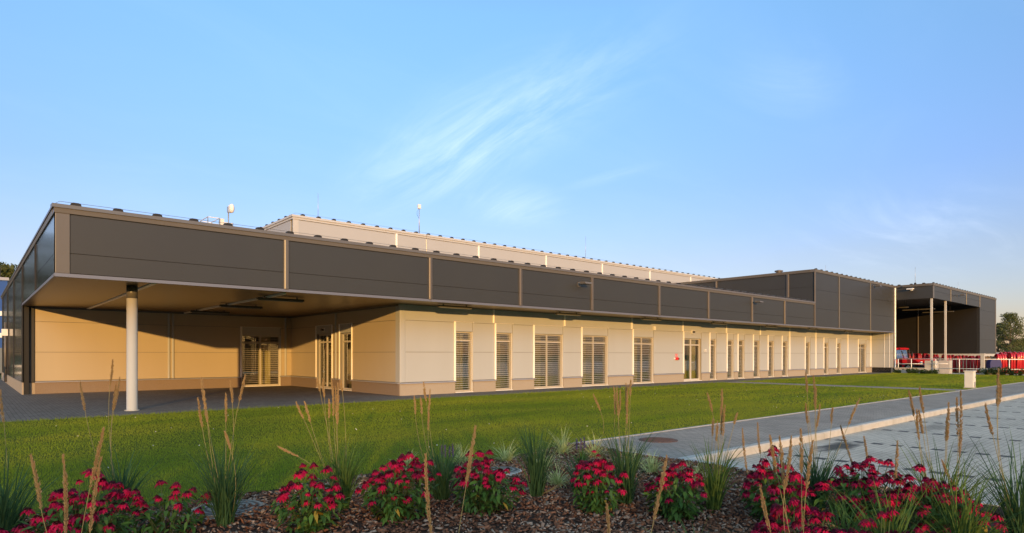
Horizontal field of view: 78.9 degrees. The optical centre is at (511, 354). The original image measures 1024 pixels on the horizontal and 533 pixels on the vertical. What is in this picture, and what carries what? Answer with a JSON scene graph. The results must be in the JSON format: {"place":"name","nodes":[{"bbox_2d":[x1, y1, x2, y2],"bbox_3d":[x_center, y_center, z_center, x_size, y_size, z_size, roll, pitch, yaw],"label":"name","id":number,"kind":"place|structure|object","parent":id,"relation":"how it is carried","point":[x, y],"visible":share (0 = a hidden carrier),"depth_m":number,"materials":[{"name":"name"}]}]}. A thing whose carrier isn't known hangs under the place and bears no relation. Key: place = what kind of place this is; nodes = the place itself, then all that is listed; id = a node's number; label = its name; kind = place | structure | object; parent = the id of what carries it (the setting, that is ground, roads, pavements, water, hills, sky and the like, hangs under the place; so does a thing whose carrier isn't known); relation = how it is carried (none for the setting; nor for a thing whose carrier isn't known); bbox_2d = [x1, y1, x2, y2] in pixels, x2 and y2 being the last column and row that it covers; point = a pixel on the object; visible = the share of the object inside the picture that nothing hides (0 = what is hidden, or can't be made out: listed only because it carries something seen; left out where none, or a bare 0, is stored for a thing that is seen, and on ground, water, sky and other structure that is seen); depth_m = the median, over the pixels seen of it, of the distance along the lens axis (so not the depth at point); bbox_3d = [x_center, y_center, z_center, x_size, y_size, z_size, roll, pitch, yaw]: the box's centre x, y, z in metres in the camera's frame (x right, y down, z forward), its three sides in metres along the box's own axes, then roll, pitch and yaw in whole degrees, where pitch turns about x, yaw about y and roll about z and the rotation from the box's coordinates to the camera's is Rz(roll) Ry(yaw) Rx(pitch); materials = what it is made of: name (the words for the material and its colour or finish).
{"place":"outdoors","nodes":[
{"label":"outdoors","id":0,"kind":"place"},
{"bbox_2d":[200,216,232,224],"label":"roof platform","id":1,"kind":"structure","parent":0,"point":[222,221],"depth_m":38.13,"materials":[{"name":"white metal"}]},
{"bbox_2d":[0,372,879,421],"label":"apron paving","id":2,"kind":"structure","parent":0,"point":[17,405],"depth_m":22.79,"materials":[{"name":"concrete"}]},
{"bbox_2d":[1,201,893,410],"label":"office building","id":3,"kind":"structure","parent":2,"relation":"on","point":[89,294],"depth_m":26.66,"materials":[{"name":"metal"},{"name":"concrete"},{"name":"glass"}]},
{"bbox_2d":[1,329,8,335],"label":"wall box","id":4,"kind":"object","parent":3,"relation":"attached to","point":[4,332],"visible":1,"depth_m":33.21,"materials":[{"name":"white plastic"}]},
{"bbox_2d":[190,309,229,313],"bbox_3d":[-13.294,-1.905,27.431,1.600,0.149,0.140,0,0,-41],"label":"linear light","id":5,"kind":"object","parent":3,"relation":"attached to","point":[213,312],"visible":1,"depth_m":27.39,"materials":[{"name":"grey"}]},
{"bbox_2d":[227,204,234,222],"bbox_3d":[-17.169,-6.464,38.027,0.368,5.529,0.385,0,0,-41],"label":"dish antenna","id":6,"kind":"object","parent":3,"relation":"on","point":[230,208],"visible":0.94,"depth_m":37.95,"materials":[{"name":"white plastic"}]},
{"bbox_2d":[219,303,262,308],"bbox_3d":[-10.595,-1.905,24.344,1.600,0.149,0.140,0,0,-41],"label":"linear light","id":7,"kind":"object","parent":3,"relation":"attached to","point":[242,306],"visible":1,"depth_m":24.27,"materials":[{"name":"grey"}]},
{"bbox_2d":[241,335,279,385],"bbox_3d":[-12.702,0.285,31.425,1.950,2.530,0.165,0,0,-41],"label":"window","id":8,"kind":"structure","parent":3,"relation":"in","point":[259,342],"depth_m":31.44,"materials":[{"name":"beige glass"}]},
{"bbox_2d":[256,296,303,302],"bbox_3d":[-7.896,-1.905,21.258,1.600,0.149,0.140,0,0,-41],"label":"linear light","id":9,"kind":"object","parent":3,"relation":"attached to","point":[280,299],"visible":1,"depth_m":21.19,"materials":[{"name":"grey"}]},
{"bbox_2d":[319,334,331,387],"bbox_3d":[-8.739,0.285,29.461,0.070,2.530,1.740,0,0,-41],"label":"window","id":10,"kind":"structure","parent":3,"relation":"in","point":[324,339],"depth_m":29.64,"materials":[{"name":"beige glass"}]},
{"bbox_2d":[342,333,352,389],"bbox_3d":[-7.271,0.285,27.782,0.070,2.530,1.200,0,0,-41],"label":"window","id":11,"kind":"structure","parent":3,"relation":"in","point":[346,337],"depth_m":27.99,"materials":[{"name":"beige glass"}]},
{"bbox_2d":[437,304,471,309],"bbox_3d":[-2.252,-1.905,24.599,1.600,0.149,0.140,0,0,-41],"label":"linear light","id":12,"kind":"object","parent":3,"relation":"attached to","point":[453,307],"visible":1,"depth_m":24.55,"materials":[{"name":"grey"}]},
{"bbox_2d":[455,332,471,391],"bbox_3d":[-2.100,0.285,26.350,0.950,2.530,0.165,0,0,-41],"label":"window","id":13,"kind":"structure","parent":3,"relation":"in","point":[463,339],"depth_m":26.44,"materials":[{"name":"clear glass"}]},
{"bbox_2d":[496,333,511,389],"bbox_3d":[-0.429,0.285,27.811,1.010,2.530,0.165,0,0,-41],"label":"window","id":14,"kind":"structure","parent":3,"relation":"in","point":[503,340],"depth_m":27.93,"materials":[{"name":"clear glass"}]},
{"bbox_2d":[534,334,562,387],"bbox_3d":[1.672,0.285,29.648,1.950,2.530,0.165,0,0,-41],"label":"window","id":15,"kind":"structure","parent":3,"relation":"in","point":[548,347],"depth_m":29.74,"materials":[{"name":"clear glass"}]},
{"bbox_2d":[555,312,580,315],"bbox_3d":[2.612,-1.905,28.853,1.600,0.149,0.140,0,0,-41],"label":"linear light","id":16,"kind":"object","parent":3,"relation":"attached to","point":[569,314],"visible":1,"depth_m":28.78,"materials":[{"name":"grey"}]},
{"bbox_2d":[577,281,591,286],"bbox_3d":[3.240,-3.200,28.061,0.420,0.200,0.617,0,0,-41],"label":"floodlight","id":17,"kind":"object","parent":3,"relation":"attached to","point":[580,283],"visible":1,"depth_m":27.96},
{"bbox_2d":[582,335,607,385],"bbox_3d":[4.167,0.285,31.830,2.020,2.530,0.165,0,0,-41],"label":"window","id":18,"kind":"structure","parent":3,"relation":"in","point":[595,348],"depth_m":31.96,"materials":[{"name":"clear glass"}]},
{"bbox_2d":[633,337,652,382],"bbox_3d":[7.197,0.285,34.480,1.870,2.530,0.165,0,0,-41],"label":"window","id":19,"kind":"structure","parent":3,"relation":"in","point":[643,346],"depth_m":34.60,"materials":[{"name":"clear glass"}]},
{"bbox_2d":[684,338,698,380],"bbox_3d":[10.798,0.285,37.692,1.920,2.530,0.070,0,0,-41],"label":"door","id":20,"kind":"structure","parent":3,"relation":"in","point":[691,346],"depth_m":37.79,"materials":[{"name":"beige glass"}]},
{"bbox_2d":[710,339,715,378],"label":"window","id":21,"kind":"structure","parent":3,"relation":"in","point":[713,341],"depth_m":39.34,"materials":[{"name":"beige glass"}]},
{"bbox_2d":[727,340,732,378],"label":"window","id":22,"kind":"structure","parent":3,"relation":"in","point":[730,342],"depth_m":40.70,"materials":[{"name":"beige glass"}]},
{"bbox_2d":[738,340,743,377],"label":"window","id":23,"kind":"structure","parent":3,"relation":"in","point":[741,342],"depth_m":41.64,"materials":[{"name":"beige glass"}]},
{"bbox_2d":[754,341,758,376],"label":"window","id":24,"kind":"structure","parent":3,"relation":"in","point":[756,343],"depth_m":42.99,"materials":[{"name":"beige glass"}]},
{"bbox_2d":[768,341,773,376],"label":"window","id":25,"kind":"structure","parent":3,"relation":"in","point":[770,342],"depth_m":44.39,"materials":[{"name":"beige glass"}]},
{"bbox_2d":[782,341,786,375],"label":"window","id":26,"kind":"structure","parent":3,"relation":"in","point":[784,372],"depth_m":45.73,"materials":[{"name":"beige glass"}]},
{"bbox_2d":[805,342,809,374],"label":"window","id":27,"kind":"structure","parent":3,"relation":"in","point":[807,371],"depth_m":48.29,"materials":[{"name":"beige glass"}]},
{"bbox_2d":[824,343,827,373],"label":"window","id":28,"kind":"structure","parent":3,"relation":"in","point":[825,344],"depth_m":50.52,"materials":[{"name":"beige glass"}]},
{"bbox_2d":[837,343,840,372],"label":"window","id":29,"kind":"structure","parent":3,"relation":"in","point":[838,344],"depth_m":52.17,"materials":[{"name":"beige glass"}]},
{"bbox_2d":[858,344,865,371],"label":"window","id":30,"kind":"structure","parent":3,"relation":"in","point":[862,347],"depth_m":55.56,"materials":[{"name":"beige glass"}]},
{"bbox_2d":[446,443,475,464],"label":"striped grass","id":31,"kind":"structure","parent":0,"point":[462,460],"depth_m":8.97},
{"bbox_2d":[0,371,946,492],"bbox_3d":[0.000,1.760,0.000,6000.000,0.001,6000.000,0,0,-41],"label":"ground","id":32,"kind":"structure","parent":0,"point":[251,377],"depth_m":46.24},
{"bbox_2d":[0,266,8,372],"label":"blue building","id":33,"kind":"structure","parent":32,"relation":"on","point":[3,282],"depth_m":54.10,"materials":[{"name":"paint"}]},
{"bbox_2d":[0,262,17,283],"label":"deciduous tree","id":34,"kind":"object","parent":32,"relation":"on","point":[7,270],"visible":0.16,"depth_m":104.51,"materials":[{"name":"green plant"}]},
{"bbox_2d":[242,213,719,371],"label":"storage hall","id":35,"kind":"structure","parent":32,"relation":"on","point":[301,224],"depth_m":40.96,"materials":[{"name":"grey"}]},
{"bbox_2d":[417,204,426,250],"bbox_3d":[-5.506,-6.490,38.548,0.902,5.780,0.272,0,0,35],"label":"roof antenna","id":36,"kind":"object","parent":35,"relation":"on","point":[419,206],"visible":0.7,"depth_m":38.76,"materials":[{"name":"white metal"}]},
{"bbox_2d":[575,382,1021,458],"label":"edging stones","id":37,"kind":"object","parent":32,"relation":"on","point":[759,418],"visible":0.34,"depth_m":15.00,"materials":[{"name":"concrete"}]},
{"bbox_2d":[996,312,1023,353],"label":"deciduous tree","id":38,"kind":"object","parent":32,"relation":"on","point":[1011,318],"visible":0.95,"depth_m":117.41,"materials":[{"name":"green plant"}]},
{"bbox_2d":[488,439,524,462],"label":"striped grass","id":39,"kind":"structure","parent":0,"point":[504,457],"depth_m":9.31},
{"bbox_2d":[14,442,1006,532],"bbox_3d":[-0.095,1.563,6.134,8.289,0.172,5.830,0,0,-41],"label":"bark chips","id":40,"kind":"object","parent":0,"point":[560,494],"visible":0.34,"depth_m":6.11,"materials":[{"name":"wood"}]},
{"bbox_2d":[0,390,71,532],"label":"feather reed grass","id":41,"kind":"object","parent":40,"relation":"on","point":[9,518],"depth_m":5.27,"materials":[{"name":"plant"}]},
{"bbox_2d":[29,426,104,532],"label":"feather reed grass","id":42,"kind":"object","parent":40,"relation":"on","point":[64,482],"depth_m":3.88,"materials":[{"name":"plant"}]},
{"bbox_2d":[0,468,148,532],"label":"bee balm","id":43,"kind":"object","parent":40,"relation":"on","point":[77,502],"visible":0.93,"depth_m":5.00,"materials":[{"name":"red"}]},
{"bbox_2d":[79,359,166,512],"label":"feather reed grass","id":44,"kind":"object","parent":40,"relation":"on","point":[114,476],"depth_m":6.20,"materials":[{"name":"plant"}]},
{"bbox_2d":[107,480,213,532],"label":"bee balm","id":45,"kind":"object","parent":40,"relation":"on","point":[152,525],"visible":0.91,"depth_m":5.50,"materials":[{"name":"red"}]},
{"bbox_2d":[171,375,274,527],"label":"feather reed grass","id":46,"kind":"object","parent":40,"relation":"on","point":[224,498],"depth_m":5.71,"materials":[{"name":"plant"}]},
{"bbox_2d":[191,500,265,519],"bbox_3d":[-2.858,1.577,6.271,0.740,0.085,0.740,0,0,-41],"label":"round cover","id":47,"kind":"object","parent":40,"relation":"on","point":[211,515],"visible":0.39,"depth_m":6.21,"materials":[{"name":"concrete"}]},
{"bbox_2d":[269,462,349,532],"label":"bee balm","id":48,"kind":"object","parent":40,"relation":"on","point":[306,524],"visible":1,"depth_m":5.53,"materials":[{"name":"red"}]},
{"bbox_2d":[277,378,373,510],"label":"feather reed grass","id":49,"kind":"object","parent":40,"relation":"on","point":[345,481],"depth_m":6.35,"materials":[{"name":"plant"}]},
{"bbox_2d":[355,451,441,525],"bbox_3d":[-1.123,1.313,6.025,0.850,0.758,0.604,0,0,-1],"label":"bee balm","id":50,"kind":"object","parent":40,"relation":"on","point":[398,504],"visible":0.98,"depth_m":5.96,"materials":[{"name":"red"}]},
{"bbox_2d":[408,382,485,501],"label":"feather reed grass","id":51,"kind":"object","parent":40,"relation":"on","point":[442,491],"depth_m":6.71,"materials":[{"name":"plant"}]},
{"bbox_2d":[441,444,456,470],"bbox_3d":[-0.832,1.370,8.214,0.375,0.417,0.359,0,0,-41],"label":"sage plant","id":52,"kind":"object","parent":40,"relation":"on","point":[445,447],"visible":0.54,"depth_m":8.21,"materials":[{"name":"green plant"}]},
{"bbox_2d":[423,425,476,532],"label":"feather reed grass","id":53,"kind":"object","parent":40,"relation":"on","point":[466,478],"depth_m":3.85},
{"bbox_2d":[449,449,526,516],"bbox_3d":[-0.258,1.280,6.197,0.808,0.688,0.625,0,0,20],"label":"bee balm","id":54,"kind":"object","parent":40,"relation":"on","point":[483,492],"visible":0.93,"depth_m":6.11,"materials":[{"name":"red"}]},
{"bbox_2d":[482,466,521,475],"bbox_3d":[-0.146,1.580,8.361,0.560,0.080,0.560,0,0,-41],"label":"round cover","id":55,"kind":"object","parent":40,"relation":"on","point":[515,471],"visible":0.37,"depth_m":8.35,"materials":[{"name":"concrete"}]},
{"bbox_2d":[524,442,565,467],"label":"striped grass","id":56,"kind":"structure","parent":40,"relation":"on","point":[550,458],"depth_m":8.68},
{"bbox_2d":[504,387,620,496],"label":"feather reed grass","id":57,"kind":"object","parent":40,"relation":"on","point":[535,471],"depth_m":6.80,"materials":[{"name":"plant"}]},
{"bbox_2d":[560,450,596,490],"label":"feather reed grass","id":58,"kind":"object","parent":40,"relation":"on","point":[571,473],"depth_m":7.25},
{"bbox_2d":[573,437,590,462],"bbox_3d":[1.033,1.392,8.993,0.347,0.399,0.447,0,0,-27],"label":"sage plant","id":59,"kind":"object","parent":40,"relation":"on","point":[584,459],"visible":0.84,"depth_m":9.02,"materials":[{"name":"green plant"}]},
{"bbox_2d":[570,450,628,517],"bbox_3d":[0.847,1.313,6.278,0.548,0.687,0.702,0,0,-41],"label":"bee balm","id":60,"kind":"object","parent":40,"relation":"on","point":[599,472],"visible":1,"depth_m":6.19,"materials":[{"name":"red"}]},
{"bbox_2d":[583,380,656,504],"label":"feather reed grass","id":61,"kind":"object","parent":40,"relation":"on","point":[629,485],"depth_m":6.58,"materials":[{"name":"plant"}]},
{"bbox_2d":[605,455,667,532],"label":"feather reed grass","id":62,"kind":"object","parent":40,"relation":"on","point":[661,482],"depth_m":3.88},
{"bbox_2d":[623,441,660,471],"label":"striped grass","id":63,"kind":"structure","parent":40,"relation":"on","point":[634,454],"depth_m":8.56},
{"bbox_2d":[642,460,707,522],"bbox_3d":[1.586,1.335,6.125,0.610,0.616,0.812,0,0,-3],"label":"bee balm","id":64,"kind":"object","parent":40,"relation":"on","point":[672,506],"visible":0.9,"depth_m":6.02,"materials":[{"name":"red"}]},
{"bbox_2d":[678,388,749,512],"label":"feather reed grass","id":65,"kind":"object","parent":40,"relation":"on","point":[715,486],"depth_m":6.34,"materials":[{"name":"plant"}]},
{"bbox_2d":[736,445,815,525],"bbox_3d":[2.547,1.252,5.880,0.710,0.798,0.928,0,0,-1],"label":"bee balm","id":66,"kind":"object","parent":40,"relation":"on","point":[760,474],"visible":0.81,"depth_m":5.84,"materials":[{"name":"red"}]},
{"bbox_2d":[759,429,813,532],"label":"feather reed grass","id":67,"kind":"object","parent":40,"relation":"on","point":[784,483],"depth_m":4.19,"materials":[{"name":"plant"}]},
{"bbox_2d":[750,497,847,532],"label":"bee balm","id":68,"kind":"object","parent":40,"relation":"on","point":[776,513],"visible":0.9,"depth_m":4.38,"materials":[{"name":"red"}]},
{"bbox_2d":[777,373,868,509],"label":"feather reed grass","id":69,"kind":"object","parent":40,"relation":"on","point":[814,479],"depth_m":6.46,"materials":[{"name":"plant"}]},
{"bbox_2d":[803,483,888,531],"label":"feather reed grass","id":70,"kind":"object","parent":40,"relation":"on","point":[842,523],"depth_m":4.82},
{"bbox_2d":[813,455,902,527],"bbox_3d":[3.218,1.271,5.691,0.902,0.714,0.793,0,0,-41],"label":"bee balm","id":71,"kind":"object","parent":40,"relation":"on","point":[844,480],"visible":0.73,"depth_m":5.66,"materials":[{"name":"red"}]},
{"bbox_2d":[801,506,936,532],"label":"bee balm","id":72,"kind":"object","parent":40,"relation":"on","point":[865,523],"visible":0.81,"depth_m":4.29,"materials":[{"name":"red"}]},
{"bbox_2d":[847,463,1010,532],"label":"bee balm","id":73,"kind":"object","parent":40,"relation":"on","point":[918,513],"visible":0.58,"depth_m":5.00,"materials":[{"name":"red"}]},
{"bbox_2d":[0,372,1023,518],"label":"lawn","id":74,"kind":"structure","parent":0,"point":[149,497],"depth_m":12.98,"materials":[{"name":"plant"}]},
{"bbox_2d":[898,359,1023,373],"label":"railing","id":75,"kind":"object","parent":74,"relation":"on","point":[935,363],"visible":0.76,"depth_m":51.61,"materials":[{"name":"white"}]},
{"bbox_2d":[963,370,975,387],"bbox_3d":[22.001,1.195,29.889,0.500,0.870,0.430,0,0,-41],"label":"utility cabinet","id":76,"kind":"object","parent":74,"relation":"on","point":[969,379],"visible":0.91,"depth_m":29.73,"materials":[{"name":"metal"}]},
{"bbox_2d":[978,367,992,374],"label":"green shrub","id":77,"kind":"object","parent":74,"relation":"on","point":[985,371],"visible":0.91,"depth_m":49.48,"materials":[{"name":"green plant"}]},
{"bbox_2d":[986,366,1005,374],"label":"green shrub","id":78,"kind":"object","parent":74,"relation":"on","point":[994,371],"visible":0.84,"depth_m":49.01,"materials":[{"name":"green plant"}]},
{"bbox_2d":[996,367,1011,374],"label":"green shrub","id":79,"kind":"object","parent":74,"relation":"on","point":[1003,372],"visible":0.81,"depth_m":48.60,"materials":[{"name":"green plant"}]},
{"bbox_2d":[999,368,1016,374],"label":"green shrub","id":80,"kind":"object","parent":74,"relation":"on","point":[1009,370],"visible":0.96,"depth_m":48.18,"materials":[{"name":"green plant"}]},
{"bbox_2d":[0,0,1023,351],"label":"sky","id":81,"kind":"structure","parent":0,"point":[882,141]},
{"bbox_2d":[544,459,569,487],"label":"striped grass","id":82,"kind":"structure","parent":0,"point":[557,479],"depth_m":7.64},
{"bbox_2d":[536,421,585,457],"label":"striped grass","id":83,"kind":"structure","parent":0,"point":[563,449],"depth_m":9.88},
{"bbox_2d":[572,431,608,456],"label":"striped grass","id":84,"kind":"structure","parent":0,"point":[592,453],"depth_m":9.64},
{"bbox_2d":[635,449,669,474],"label":"striped grass","id":85,"kind":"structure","parent":0,"point":[651,466],"depth_m":8.30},
{"bbox_2d":[742,422,798,487],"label":"feather reed grass","id":86,"kind":"object","parent":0,"point":[777,460],"depth_m":6.99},
{"bbox_2d":[579,382,1023,457],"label":"pavement","id":87,"kind":"structure","parent":0,"point":[784,426],"depth_m":14.25,"materials":[{"name":"concrete"}]},
{"bbox_2d":[639,437,677,442],"bbox_3d":[2.739,1.589,11.649,0.720,0.022,0.720,0,0,-41],"label":"manhole cover","id":88,"kind":"object","parent":87,"relation":"on","point":[662,440],"visible":0.94,"depth_m":11.59,"materials":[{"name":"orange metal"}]},
{"bbox_2d":[728,382,963,390],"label":"footpath","id":89,"kind":"structure","parent":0,"point":[852,386],"depth_m":31.34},
{"bbox_2d":[716,397,1023,504],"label":"road","id":90,"kind":"structure","parent":0,"point":[881,442],"depth_m":11.64,"materials":[{"name":"concrete"}]},
{"bbox_2d":[678,393,1023,505],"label":"kerb","id":91,"kind":"structure","parent":90,"relation":"on","point":[785,442],"depth_m":12.81,"materials":[{"name":"concrete"}]},
{"bbox_2d":[821,474,974,532],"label":"feather reed grass","id":92,"kind":"object","parent":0,"point":[894,525],"depth_m":4.42,"materials":[{"name":"plant"}]},
{"bbox_2d":[867,386,1019,525],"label":"feather reed grass","id":93,"kind":"object","parent":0,"point":[946,437],"depth_m":5.42,"materials":[{"name":"plant"}]},
{"bbox_2d":[886,454,1023,532],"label":"feather reed grass","id":94,"kind":"object","parent":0,"point":[967,527],"depth_m":4.62,"materials":[{"name":"plant"}]},
{"bbox_2d":[935,368,1023,532],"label":"feather reed grass","id":95,"kind":"object","parent":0,"point":[1010,503],"depth_m":5.27,"materials":[{"name":"plant"}]},
{"bbox_2d":[986,360,1001,374],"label":"wrapped stack","id":96,"kind":"object","parent":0,"point":[990,364],"visible":0.66,"depth_m":53.22,"materials":[{"name":"blue"}]},
{"label":"yard paving","id":97,"kind":"structure","parent":0,"visible":0},
{"bbox_2d":[675,268,895,372],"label":"warehouse wing","id":98,"kind":"structure","parent":97,"relation":"on","point":[845,302],"depth_m":48.26,"materials":[{"name":"metal"}]},
{"bbox_2d":[893,347,922,369],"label":"truck","id":99,"kind":"object","parent":97,"relation":"on","point":[901,352],"visible":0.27,"depth_m":57.02,"materials":[{"name":"red paint"}]},
{"bbox_2d":[894,367,925,372],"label":"concrete upstand","id":100,"kind":"object","parent":97,"relation":"on","point":[901,368],"visible":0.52,"depth_m":54.65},
{"bbox_2d":[902,358,935,367],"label":"red trailer","id":101,"kind":"object","parent":97,"relation":"on","point":[906,360],"visible":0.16,"depth_m":55.52,"materials":[{"name":"paint"}]},
{"bbox_2d":[894,282,996,373],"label":"loading canopy","id":102,"kind":"object","parent":97,"relation":"on","point":[967,326],"visible":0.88,"depth_m":64.88,"materials":[{"name":"grey"}]},
{"bbox_2d":[941,354,954,372],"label":"cover stack","id":103,"kind":"object","parent":97,"relation":"on","point":[949,357],"visible":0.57,"depth_m":57.81,"materials":[{"name":"plastic"}]},
{"bbox_2d":[955,355,968,372],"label":"cover stack","id":104,"kind":"object","parent":97,"relation":"on","point":[961,361],"visible":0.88,"depth_m":57.22,"materials":[{"name":"red fabric"}]},
{"bbox_2d":[968,355,979,372],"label":"cover stack","id":105,"kind":"object","parent":97,"relation":"on","point":[975,366],"visible":0.66,"depth_m":56.34,"materials":[{"name":"red fabric"}]},
{"bbox_2d":[980,353,984,374],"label":"concrete post","id":106,"kind":"object","parent":97,"relation":"on","point":[982,360],"visible":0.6,"depth_m":50.39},
{"bbox_2d":[994,353,1006,373],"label":"cover stack","id":107,"kind":"object","parent":97,"relation":"on","point":[1001,356],"visible":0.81,"depth_m":53.73,"materials":[{"name":"plastic"}]},
{"bbox_2d":[996,323,1011,351],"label":"deciduous tree","id":108,"kind":"object","parent":97,"relation":"on","point":[998,350],"visible":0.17,"depth_m":121.66,"materials":[{"name":"green plant"}]},
{"bbox_2d":[999,352,1011,370],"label":"cover stack","id":109,"kind":"object","parent":97,"relation":"on","point":[1006,353],"visible":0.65,"depth_m":54.09,"materials":[{"name":"plastic"}]},
{"bbox_2d":[1007,353,1020,372],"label":"cover stack","id":110,"kind":"object","parent":97,"relation":"on","point":[1013,363],"visible":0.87,"depth_m":53.37,"materials":[{"name":"plastic"}]},
{"bbox_2d":[1012,352,1023,368],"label":"cover stack","id":111,"kind":"object","parent":97,"relation":"on","point":[1022,357],"visible":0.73,"depth_m":53.44,"materials":[{"name":"plastic"}]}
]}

